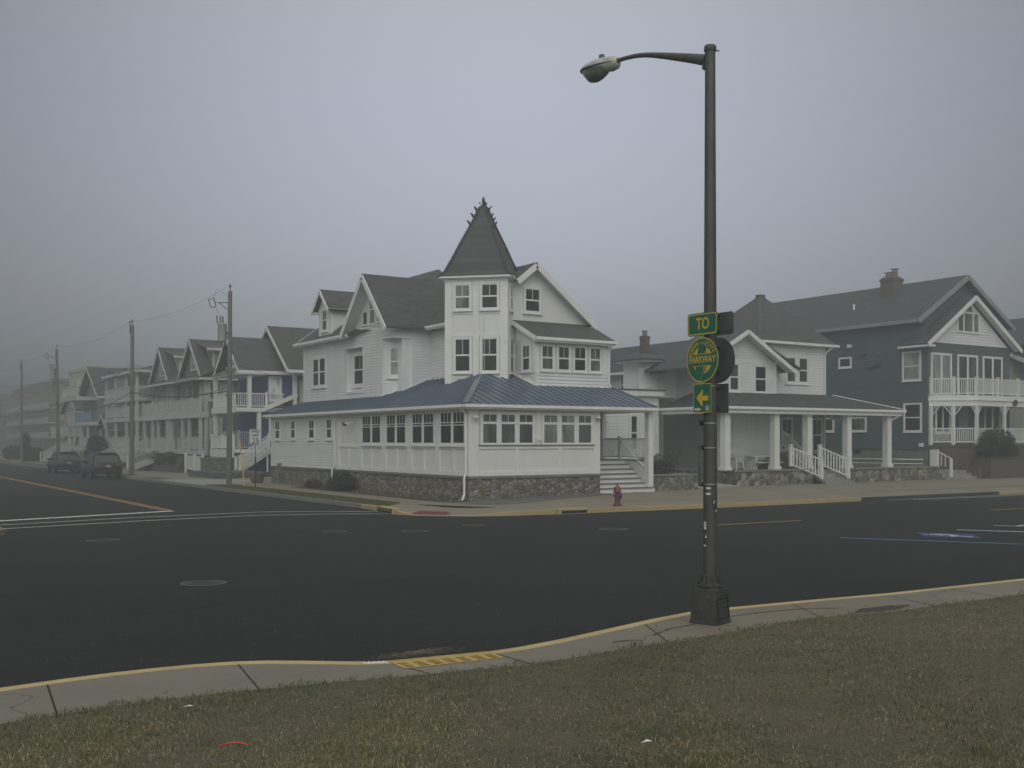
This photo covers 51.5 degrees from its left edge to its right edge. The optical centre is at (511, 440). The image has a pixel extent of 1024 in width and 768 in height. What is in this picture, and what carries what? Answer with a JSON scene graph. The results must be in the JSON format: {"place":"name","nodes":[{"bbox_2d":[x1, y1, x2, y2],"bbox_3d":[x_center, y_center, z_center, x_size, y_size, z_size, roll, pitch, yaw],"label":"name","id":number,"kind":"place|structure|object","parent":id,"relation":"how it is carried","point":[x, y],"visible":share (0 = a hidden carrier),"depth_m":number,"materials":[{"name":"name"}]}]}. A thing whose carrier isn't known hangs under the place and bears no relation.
{"place":"outdoors","nodes":[
{"label":"outdoors","id":0,"kind":"place"},
{"bbox_2d":[0,393,12,449],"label":"apartment block","id":1,"kind":"structure","parent":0,"point":[5,429],"depth_m":272.05,"materials":[{"name":"grey concrete"}]},
{"bbox_2d":[6,378,68,451],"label":"apartment block","id":2,"kind":"structure","parent":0,"point":[37,427],"depth_m":227.83,"materials":[{"name":"pale siding"},{"name":"shingle"},{"name":"glass"}]},
{"bbox_2d":[40,367,129,461],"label":"grey house","id":3,"kind":"structure","parent":0,"point":[90,397],"depth_m":117.30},
{"bbox_2d":[59,365,142,437],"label":"stucco block","id":4,"kind":"structure","parent":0,"point":[75,375],"depth_m":176.45,"materials":[{"name":"beige concrete"}]},
{"bbox_2d":[114,347,187,462],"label":"cream house","id":5,"kind":"structure","parent":0,"point":[167,361],"depth_m":92.29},
{"bbox_2d":[164,479,270,484],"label":"driveway","id":6,"kind":"structure","parent":0,"point":[207,481],"depth_m":63.05,"materials":[{"name":"concrete"}]},
{"bbox_2d":[210,326,314,471],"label":"blue house","id":7,"kind":"structure","parent":0,"point":[273,351],"depth_m":76.11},
{"bbox_2d":[268,376,281,401],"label":"window","id":8,"kind":"structure","parent":7,"relation":"in","point":[274,383],"depth_m":75.71,"materials":[{"name":"white glass"}]},
{"bbox_2d":[0,463,1023,687],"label":"road","id":9,"kind":"structure","parent":0,"point":[368,622],"depth_m":21.55,"materials":[{"name":"grey asphalt"}]},
{"bbox_2d":[47,451,80,473],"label":"parked car","id":10,"kind":"object","parent":9,"relation":"on","point":[70,461],"visible":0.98,"depth_m":82.76,"materials":[{"name":"black metal"}]},
{"bbox_2d":[0,476,168,510],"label":"line","id":11,"kind":"object","parent":9,"relation":"on","point":[91,495],"visible":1,"depth_m":49.98,"materials":[{"name":"yellow paint"}]},
{"bbox_2d":[0,511,169,520],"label":"stop line","id":12,"kind":"object","parent":9,"relation":"on","point":[83,516],"visible":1,"depth_m":36.20,"materials":[{"name":"white paint"}]},
{"bbox_2d":[80,451,121,478],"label":"parked car","id":13,"kind":"object","parent":9,"relation":"on","point":[108,464],"visible":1,"depth_m":71.83,"materials":[{"name":"black metal"}]},
{"bbox_2d":[5,511,377,524],"bbox_3d":[-10.843,2.596,36.398,12.929,0.001,2.128,0,0,-30],"label":"crosswalk line","id":14,"kind":"object","parent":9,"relation":"on","point":[226,513],"visible":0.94,"depth_m":38.21,"materials":[{"name":"white paint"}]},
{"bbox_2d":[180,580,226,585],"bbox_3d":[-5.612,2.595,19.327,0.830,0.011,0.830,0,0,-33],"label":"manhole cover","id":15,"kind":"object","parent":9,"relation":"on","point":[204,583],"visible":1,"depth_m":19.25,"materials":[{"name":"metal"}]},
{"bbox_2d":[372,646,465,658],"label":"straw litter","id":16,"kind":"object","parent":9,"relation":"on","point":[418,652],"visible":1,"depth_m":12.01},
{"bbox_2d":[0,462,1023,515],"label":"kerb","id":17,"kind":"structure","parent":9,"relation":"on","point":[550,512],"depth_m":43.85,"materials":[{"name":"concrete"}]},
{"bbox_2d":[552,507,589,514],"bbox_3d":[2.110,2.505,37.697,1.400,0.190,0.385,0,0,-33],"label":"curb inlet","id":18,"kind":"object","parent":17,"relation":"in","point":[579,510],"visible":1,"depth_m":37.55,"materials":[{"name":"yellow concrete"}]},
{"bbox_2d":[0,578,1023,691],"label":"kerb","id":19,"kind":"structure","parent":9,"relation":"on","point":[577,637],"depth_m":12.30,"materials":[{"name":"concrete"}]},
{"bbox_2d":[916,532,979,537],"bbox_3d":[11.925,2.594,29.037,1.710,0.004,1.223,0,0,24],"label":"accessible bay marking","id":20,"kind":"object","parent":9,"relation":"on","point":[949,535],"visible":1,"depth_m":28.98,"materials":[{"name":"blue paint"}]},
{"bbox_2d":[0,589,1023,767],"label":"lawn","id":21,"kind":"structure","parent":0,"point":[798,711],"depth_m":9.03,"materials":[{"name":"plant"}]},
{"bbox_2d":[0,581,1023,723],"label":"pavement","id":22,"kind":"structure","parent":0,"point":[16,704],"depth_m":11.41,"materials":[{"name":"concrete"}]},
{"bbox_2d":[387,651,504,668],"bbox_3d":[-0.740,2.445,11.867,1.242,0.004,0.458,0,0,-28],"label":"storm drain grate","id":23,"kind":"object","parent":22,"relation":"on","point":[434,660],"visible":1,"depth_m":11.84,"materials":[{"name":"yellow metal"}]},
{"bbox_2d":[47,589,996,714],"bbox_3d":[2.655,2.446,14.040,16.223,0.001,1.717,0,0,-31],"label":"pavement joint","id":24,"kind":"object","parent":22,"relation":"on","point":[53,703],"visible":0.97,"depth_m":11.29,"materials":[{"name":"grey concrete"}]},
{"bbox_2d":[580,44,730,625],"bbox_3d":[1.956,-1.724,15.365,0.521,8.352,3.111,0,0,-33],"label":"street lamp","id":25,"kind":"object","parent":22,"relation":"on","point":[710,603],"visible":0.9,"depth_m":14.21,"materials":[{"name":"metal"}]},
{"bbox_2d":[693,383,711,412],"bbox_3d":[2.569,-0.565,14.219,0.066,0.395,0.345,0,0,-33],"label":"arrow sign","id":26,"kind":"object","parent":25,"relation":"attached to","point":[702,395],"visible":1,"depth_m":14.20,"materials":[{"name":"metal"}]},
{"bbox_2d":[687,337,718,382],"bbox_3d":[2.568,-1.075,14.218,0.071,0.610,0.610,0,0,-33],"label":"parkway sign","id":27,"kind":"object","parent":25,"relation":"attached to","point":[702,359],"visible":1,"depth_m":14.20,"materials":[{"name":"metal"}]},
{"bbox_2d":[688,311,717,336],"bbox_3d":[2.569,-1.555,14.219,0.067,0.305,0.570,0,0,-33],"label":"street sign","id":28,"kind":"object","parent":25,"relation":"attached to","point":[703,323],"visible":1,"depth_m":14.18,"materials":[{"name":"metal"}]},
{"bbox_2d":[717,383,728,412],"bbox_3d":[2.777,-0.565,14.331,0.064,0.395,0.345,0,0,-33],"label":"sign","id":29,"kind":"object","parent":25,"relation":"attached to","point":[722,398],"visible":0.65,"depth_m":14.28,"materials":[{"name":"metal"}]},
{"bbox_2d":[717,311,733,335],"bbox_3d":[2.766,-1.570,14.348,0.064,0.305,0.570,0,0,-33],"label":"rectangular sign","id":30,"kind":"object","parent":25,"relation":"attached to","point":[725,323],"visible":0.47,"depth_m":14.25,"materials":[{"name":"metal"}]},
{"bbox_2d":[717,337,734,382],"bbox_3d":[2.766,-1.080,14.348,0.064,0.620,0.620,0,0,-33],"label":"round sign","id":31,"kind":"object","parent":25,"relation":"attached to","point":[726,362],"visible":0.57,"depth_m":14.27,"materials":[{"name":"metal"}]},
{"bbox_2d":[856,604,907,611],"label":"bare soil","id":32,"kind":"structure","parent":22,"relation":"on","point":[880,608],"depth_m":15.45,"materials":[{"name":"brown soil"}]},
{"bbox_2d":[0,450,1023,514],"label":"pavement","id":33,"kind":"structure","parent":0,"point":[762,493],"depth_m":47.82,"materials":[{"name":"grey concrete"}]},
{"bbox_2d":[2,444,19,459],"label":"hedge clump","id":34,"kind":"object","parent":33,"relation":"on","point":[11,452],"visible":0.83,"depth_m":134.31,"materials":[{"name":"green plant"}]},
{"bbox_2d":[20,359,22,461],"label":"utility pole","id":35,"kind":"object","parent":33,"relation":"on","point":[21,426],"visible":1,"depth_m":117.56,"materials":[{"name":"brown wood"}]},
{"bbox_2d":[19,431,31,461],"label":"street bush","id":36,"kind":"object","parent":33,"relation":"on","point":[27,446],"visible":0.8,"depth_m":121.71,"materials":[{"name":"green plant"}]},
{"bbox_2d":[26,446,45,460],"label":"round bush","id":37,"kind":"object","parent":33,"relation":"on","point":[34,454],"visible":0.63,"depth_m":124.26,"materials":[{"name":"green plant"}]},
{"bbox_2d":[44,345,59,450],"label":"utility pole","id":38,"kind":"object","parent":33,"relation":"on","point":[54,373],"visible":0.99,"depth_m":99.31,"materials":[{"name":"brown wood"}]},
{"bbox_2d":[51,396,84,460],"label":"house","id":39,"kind":"structure","parent":33,"relation":"on","point":[79,406],"depth_m":127.53,"materials":[{"name":"beige"}]},
{"bbox_2d":[83,434,108,457],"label":"tall bush","id":40,"kind":"object","parent":33,"relation":"on","point":[95,443],"visible":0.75,"depth_m":103.81,"materials":[{"name":"green plant"}]},
{"bbox_2d":[95,415,126,463],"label":"gabled cottage","id":41,"kind":"structure","parent":33,"relation":"on","point":[120,429],"depth_m":109.73,"materials":[{"name":"grey"}]},
{"bbox_2d":[128,319,133,473],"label":"utility pole","id":42,"kind":"object","parent":33,"relation":"on","point":[131,442],"visible":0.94,"depth_m":76.08,"materials":[{"name":"brown wood"}]},
{"bbox_2d":[101,365,163,457],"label":"house","id":43,"kind":"structure","parent":33,"relation":"on","point":[116,412],"depth_m":100.85,"materials":[{"name":"beige wood"}]},
{"bbox_2d":[123,456,192,472],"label":"bank wall","id":44,"kind":"structure","parent":33,"relation":"on","point":[177,466],"depth_m":82.32,"materials":[{"name":"grey stone"}]},
{"bbox_2d":[134,450,179,464],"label":"dead hedge","id":45,"kind":"object","parent":44,"relation":"on","point":[169,457],"visible":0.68,"depth_m":83.53,"materials":[{"name":"brown plant"}]},
{"bbox_2d":[126,339,238,469],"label":"tan house","id":46,"kind":"structure","parent":33,"relation":"on","point":[200,357],"depth_m":84.08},
{"bbox_2d":[184,453,203,472],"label":"vinyl fence","id":47,"kind":"object","parent":33,"relation":"on","point":[193,462],"visible":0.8,"depth_m":77.66,"materials":[{"name":"white plastic"}]},
{"bbox_2d":[0,460,398,505],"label":"verge","id":48,"kind":"structure","parent":33,"relation":"on","point":[126,474],"depth_m":73.83,"materials":[{"name":"green plant"}]},
{"bbox_2d":[249,429,260,486],"bbox_3d":[-13.330,0.930,55.183,0.610,3.060,0.057,0,0,-19],"label":"speed limit sign","id":49,"kind":"object","parent":48,"relation":"on","point":[255,436],"visible":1,"depth_m":55.16,"materials":[{"name":"metal"}]},
{"bbox_2d":[208,484,400,505],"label":"grass","id":50,"kind":"structure","parent":48,"relation":"on","point":[333,497],"depth_m":46.46,"materials":[{"name":"green plant"}]},
{"bbox_2d":[200,457,225,470],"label":"wall","id":51,"kind":"structure","parent":33,"relation":"on","point":[212,463],"depth_m":73.89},
{"bbox_2d":[208,284,231,484],"bbox_3d":[-15.951,-3.034,58.191,1.283,11.071,0.498,0,0,12],"label":"utility pole","id":52,"kind":"object","parent":33,"relation":"on","point":[223,333],"visible":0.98,"depth_m":58.01,"materials":[{"name":"brown wood"}]},
{"bbox_2d":[188,470,270,478],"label":"block terrace","id":53,"kind":"structure","parent":33,"relation":"on","point":[216,474],"depth_m":69.03,"materials":[{"name":"grey concrete"}]},
{"bbox_2d":[294,486,468,501],"bbox_3d":[-6.485,2.401,48.826,1.280,0.082,16.550,0,0,-33],"label":"planting bed","id":54,"kind":"object","parent":33,"relation":"on","point":[325,488],"visible":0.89,"depth_m":46.87,"materials":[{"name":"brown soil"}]},
{"bbox_2d":[325,470,356,490],"bbox_3d":[-8.338,1.999,51.545,1.304,1.127,2.448,0,0,-33],"label":"evergreen shrub","id":55,"kind":"object","parent":54,"relation":"in","point":[339,483],"visible":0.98,"depth_m":51.04,"materials":[{"name":"green plant"}]},
{"bbox_2d":[262,196,658,500],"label":"corner house","id":56,"kind":"structure","parent":33,"relation":"on","point":[477,368],"depth_m":48.64,"materials":[{"name":"wood"}]},
{"bbox_2d":[273,420,280,440],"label":"window","id":57,"kind":"structure","parent":56,"relation":"in","point":[277,423],"depth_m":60.43,"materials":[{"name":"white glass"}]},
{"bbox_2d":[307,418,314,440],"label":"window","id":58,"kind":"structure","parent":56,"relation":"in","point":[311,421],"depth_m":56.26,"materials":[{"name":"white glass"}]},
{"bbox_2d":[312,355,326,388],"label":"window","id":59,"kind":"structure","parent":56,"relation":"in","point":[319,369],"depth_m":58.44,"materials":[{"name":"white glass"}]},
{"bbox_2d":[320,308,327,332],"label":"window","id":60,"kind":"structure","parent":56,"relation":"in","point":[324,314],"depth_m":58.06,"materials":[{"name":"clear glass"}]},
{"bbox_2d":[324,417,332,440],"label":"window","id":61,"kind":"structure","parent":56,"relation":"in","point":[329,420],"depth_m":54.29,"materials":[{"name":"clear glass"}]},
{"bbox_2d":[352,352,362,387],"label":"window","id":62,"kind":"structure","parent":56,"relation":"in","point":[357,357],"depth_m":55.05,"materials":[{"name":"clear glass"}]},
{"bbox_2d":[360,413,381,445],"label":"window","id":63,"kind":"structure","parent":56,"relation":"in","point":[371,424],"depth_m":50.19,"materials":[{"name":"clear glass"}]},
{"bbox_2d":[368,297,375,325],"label":"window","id":64,"kind":"structure","parent":56,"relation":"in","point":[371,313],"depth_m":52.99,"materials":[{"name":"clear glass"}]},
{"bbox_2d":[386,345,398,378],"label":"window","id":65,"kind":"structure","parent":56,"relation":"in","point":[392,350],"depth_m":51.89,"materials":[{"name":"clear glass"}]},
{"bbox_2d":[384,412,406,445],"bbox_3d":[-5.264,-0.492,48.089,0.105,1.515,2.140,0,0,-33],"label":"window","id":66,"kind":"structure","parent":56,"relation":"in","point":[395,423],"depth_m":48.02,"materials":[{"name":"clear glass"}]},
{"bbox_2d":[410,411,434,446],"bbox_3d":[-3.864,-0.492,45.945,0.105,1.515,2.180,0,0,-33],"label":"window","id":67,"kind":"structure","parent":56,"relation":"in","point":[422,422],"depth_m":45.87,"materials":[{"name":"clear glass"}]},
{"bbox_2d":[438,409,465,446],"bbox_3d":[-2.475,-0.492,43.819,0.105,1.515,2.220,0,0,-33],"label":"window","id":68,"kind":"structure","parent":56,"relation":"in","point":[451,422],"depth_m":43.82,"materials":[{"name":"clear glass"}]},
{"bbox_2d":[452,283,472,311],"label":"window","id":69,"kind":"structure","parent":56,"relation":"in","point":[462,292],"depth_m":48.48,"materials":[{"name":"clear glass"}]},
{"bbox_2d":[452,337,472,373],"bbox_3d":[-2.261,-3.862,48.469,0.950,1.695,0.105,0,0,12],"label":"window","id":70,"kind":"structure","parent":56,"relation":"in","point":[462,346],"depth_m":48.48,"materials":[{"name":"clear glass"}]},
{"bbox_2d":[479,282,499,310],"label":"window","id":71,"kind":"structure","parent":56,"relation":"in","point":[489,291],"depth_m":48.22,"materials":[{"name":"clear glass"}]},
{"bbox_2d":[479,336,499,373],"bbox_3d":[-1.023,-3.862,48.210,0.960,1.695,0.105,0,0,12],"label":"window","id":72,"kind":"structure","parent":56,"relation":"in","point":[489,346],"depth_m":48.22,"materials":[{"name":"clear glass"}]},
{"bbox_2d":[480,411,534,445],"bbox_3d":[-0.163,-0.475,43.700,2.680,1.390,0.070,0,0,-33],"label":"window","id":73,"kind":"structure","parent":56,"relation":"in","point":[496,428],"depth_m":43.69,"materials":[{"name":"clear glass"}]},
{"bbox_2d":[509,337,513,374],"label":"window","id":74,"kind":"structure","parent":56,"relation":"in","point":[511,340],"depth_m":48.74,"materials":[{"name":"clear glass"}]},
{"bbox_2d":[520,343,531,372],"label":"window","id":75,"kind":"structure","parent":56,"relation":"in","point":[525,348],"depth_m":48.26,"materials":[{"name":"clear glass"}]},
{"bbox_2d":[522,286,542,314],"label":"window","id":76,"kind":"structure","parent":56,"relation":"in","point":[532,296],"depth_m":49.54,"materials":[{"name":"clear glass"}]},
{"bbox_2d":[540,344,555,371],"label":"window","id":77,"kind":"structure","parent":56,"relation":"in","point":[547,351],"depth_m":48.03,"materials":[{"name":"clear glass"}]},
{"bbox_2d":[556,345,571,372],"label":"window","id":78,"kind":"structure","parent":56,"relation":"in","point":[563,352],"depth_m":48.52,"materials":[{"name":"clear glass"}]},
{"bbox_2d":[541,412,593,445],"bbox_3d":[2.386,-0.475,45.365,2.730,1.390,0.070,0,0,-33],"label":"window","id":79,"kind":"structure","parent":56,"relation":"in","point":[557,429],"depth_m":45.32,"materials":[{"name":"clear glass"}]},
{"bbox_2d":[572,345,587,373],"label":"window","id":80,"kind":"structure","parent":56,"relation":"in","point":[579,353],"depth_m":49.02,"materials":[{"name":"clear glass"}]},
{"bbox_2d":[588,346,602,373],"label":"window","id":81,"kind":"structure","parent":56,"relation":"in","point":[594,353],"depth_m":49.50,"materials":[{"name":"clear glass"}]},
{"bbox_2d":[653,473,697,490],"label":"stone wall","id":82,"kind":"structure","parent":33,"relation":"on","point":[677,481],"depth_m":49.33,"materials":[{"name":"grey stone"}]},
{"bbox_2d":[640,452,685,473],"bbox_3d":[6.928,1.148,50.257,3.005,1.188,1.894,0,0,-33],"label":"dried bush","id":83,"kind":"object","parent":82,"relation":"in","point":[660,467],"visible":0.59,"depth_m":49.99,"materials":[{"name":"brown plant"}]},
{"bbox_2d":[600,294,952,485],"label":"porch house","id":84,"kind":"structure","parent":33,"relation":"on","point":[781,401],"depth_m":58.55,"materials":[{"name":"wood"}]},
{"bbox_2d":[628,413,639,452],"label":"window","id":85,"kind":"structure","parent":84,"relation":"in","point":[633,423],"depth_m":56.22,"materials":[{"name":"clear glass"}]},
{"bbox_2d":[728,362,740,392],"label":"window","id":86,"kind":"structure","parent":84,"relation":"in","point":[734,379],"depth_m":57.13,"materials":[{"name":"clear glass"}]},
{"bbox_2d":[753,364,767,393],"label":"window","id":87,"kind":"structure","parent":84,"relation":"in","point":[760,371],"depth_m":58.17,"materials":[{"name":"clear glass"}]},
{"bbox_2d":[742,455,782,469],"bbox_3d":[13.402,1.195,56.798,1.900,0.750,1.150,0,0,-33],"label":"porch table","id":88,"kind":"object","parent":84,"relation":"on","point":[751,462],"visible":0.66,"depth_m":56.51,"materials":[{"name":"white plastic"}]},
{"bbox_2d":[757,453,792,468],"bbox_3d":[14.493,1.095,58.168,2.641,0.950,1.230,0,0,-33],"label":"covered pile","id":89,"kind":"object","parent":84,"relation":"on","point":[784,459],"visible":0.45,"depth_m":57.79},
{"bbox_2d":[780,417,792,451],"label":"window","id":90,"kind":"structure","parent":84,"relation":"in","point":[786,424],"depth_m":60.13,"materials":[{"name":"glass"}]},
{"bbox_2d":[785,355,809,385],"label":"window","id":91,"kind":"structure","parent":84,"relation":"in","point":[802,377],"depth_m":60.71,"materials":[{"name":"clear glass"}]},
{"bbox_2d":[801,418,823,452],"bbox_3d":[17.329,-0.277,61.301,1.840,2.025,0.105,0,0,-33],"label":"window","id":92,"kind":"structure","parent":84,"relation":"in","point":[817,423],"depth_m":61.49,"materials":[{"name":"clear glass"}]},
{"bbox_2d":[773,268,1023,469],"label":"slate house","id":93,"kind":"structure","parent":33,"relation":"on","point":[932,357],"depth_m":68.08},
{"bbox_2d":[838,357,851,368],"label":"window","id":94,"kind":"structure","parent":93,"relation":"in","point":[844,362],"depth_m":70.86,"materials":[{"name":"clear glass"}]},
{"bbox_2d":[852,416,866,432],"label":"window","id":95,"kind":"structure","parent":93,"relation":"in","point":[859,424],"depth_m":69.90,"materials":[{"name":"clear glass"}]},
{"bbox_2d":[902,350,920,381],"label":"window","id":96,"kind":"structure","parent":93,"relation":"in","point":[911,360],"depth_m":66.58,"materials":[{"name":"clear glass"}]},
{"bbox_2d":[902,403,922,432],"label":"window","id":97,"kind":"structure","parent":93,"relation":"in","point":[912,420],"depth_m":66.52,"materials":[{"name":"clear glass"}]},
{"bbox_2d":[930,352,951,394],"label":"patio door","id":98,"kind":"structure","parent":93,"relation":"in","point":[941,363],"depth_m":66.31,"materials":[{"name":"white glass"}]},
{"bbox_2d":[935,406,950,434],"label":"window","id":99,"kind":"structure","parent":93,"relation":"in","point":[942,416],"depth_m":66.37,"materials":[{"name":"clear glass"}]},
{"bbox_2d":[958,407,967,442],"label":"front door","id":100,"kind":"structure","parent":93,"relation":"in","point":[963,412],"depth_m":67.58,"materials":[{"name":"grey"}]},
{"bbox_2d":[957,354,977,394],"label":"patio door","id":101,"kind":"structure","parent":93,"relation":"in","point":[967,365],"depth_m":67.76,"materials":[{"name":"white glass"}]},
{"bbox_2d":[956,305,979,334],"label":"arched window","id":102,"kind":"structure","parent":93,"relation":"in","point":[968,322],"depth_m":67.88,"materials":[{"name":"white glass"}]},
{"bbox_2d":[982,356,1002,395],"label":"patio door","id":103,"kind":"structure","parent":93,"relation":"in","point":[992,367],"depth_m":69.27,"materials":[{"name":"white glass"}]},
{"bbox_2d":[984,408,1000,430],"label":"window","id":104,"kind":"structure","parent":93,"relation":"in","point":[992,416],"depth_m":69.25,"materials":[{"name":"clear glass"}]},
{"bbox_2d":[939,466,981,479],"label":"entry steps","id":105,"kind":"structure","parent":33,"relation":"on","point":[962,472],"depth_m":63.84,"materials":[{"name":"concrete"}]},
{"bbox_2d":[974,456,1023,478],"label":"retaining wall","id":106,"kind":"structure","parent":33,"relation":"on","point":[1001,467],"depth_m":64.66,"materials":[{"name":"concrete"}]},
{"bbox_2d":[975,427,1020,456],"bbox_3d":[29.791,0.189,65.195,3.986,2.022,1.681,0,0,-33],"label":"round shrub","id":107,"kind":"object","parent":106,"relation":"on","point":[993,445],"visible":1,"depth_m":64.68,"materials":[{"name":"green plant"}]},
{"bbox_2d":[0,0,1023,393],"label":"sky","id":108,"kind":"structure","parent":0,"point":[157,157],"materials":[{"name":"grey"}]},
{"bbox_2d":[456,493,607,503],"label":"front path","id":109,"kind":"structure","parent":0,"point":[513,500],"depth_m":43.00,"materials":[{"name":"grey concrete"}]},
{"bbox_2d":[1007,318,1023,443],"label":"cream house","id":110,"kind":"structure","parent":0,"point":[1016,368],"depth_m":74.08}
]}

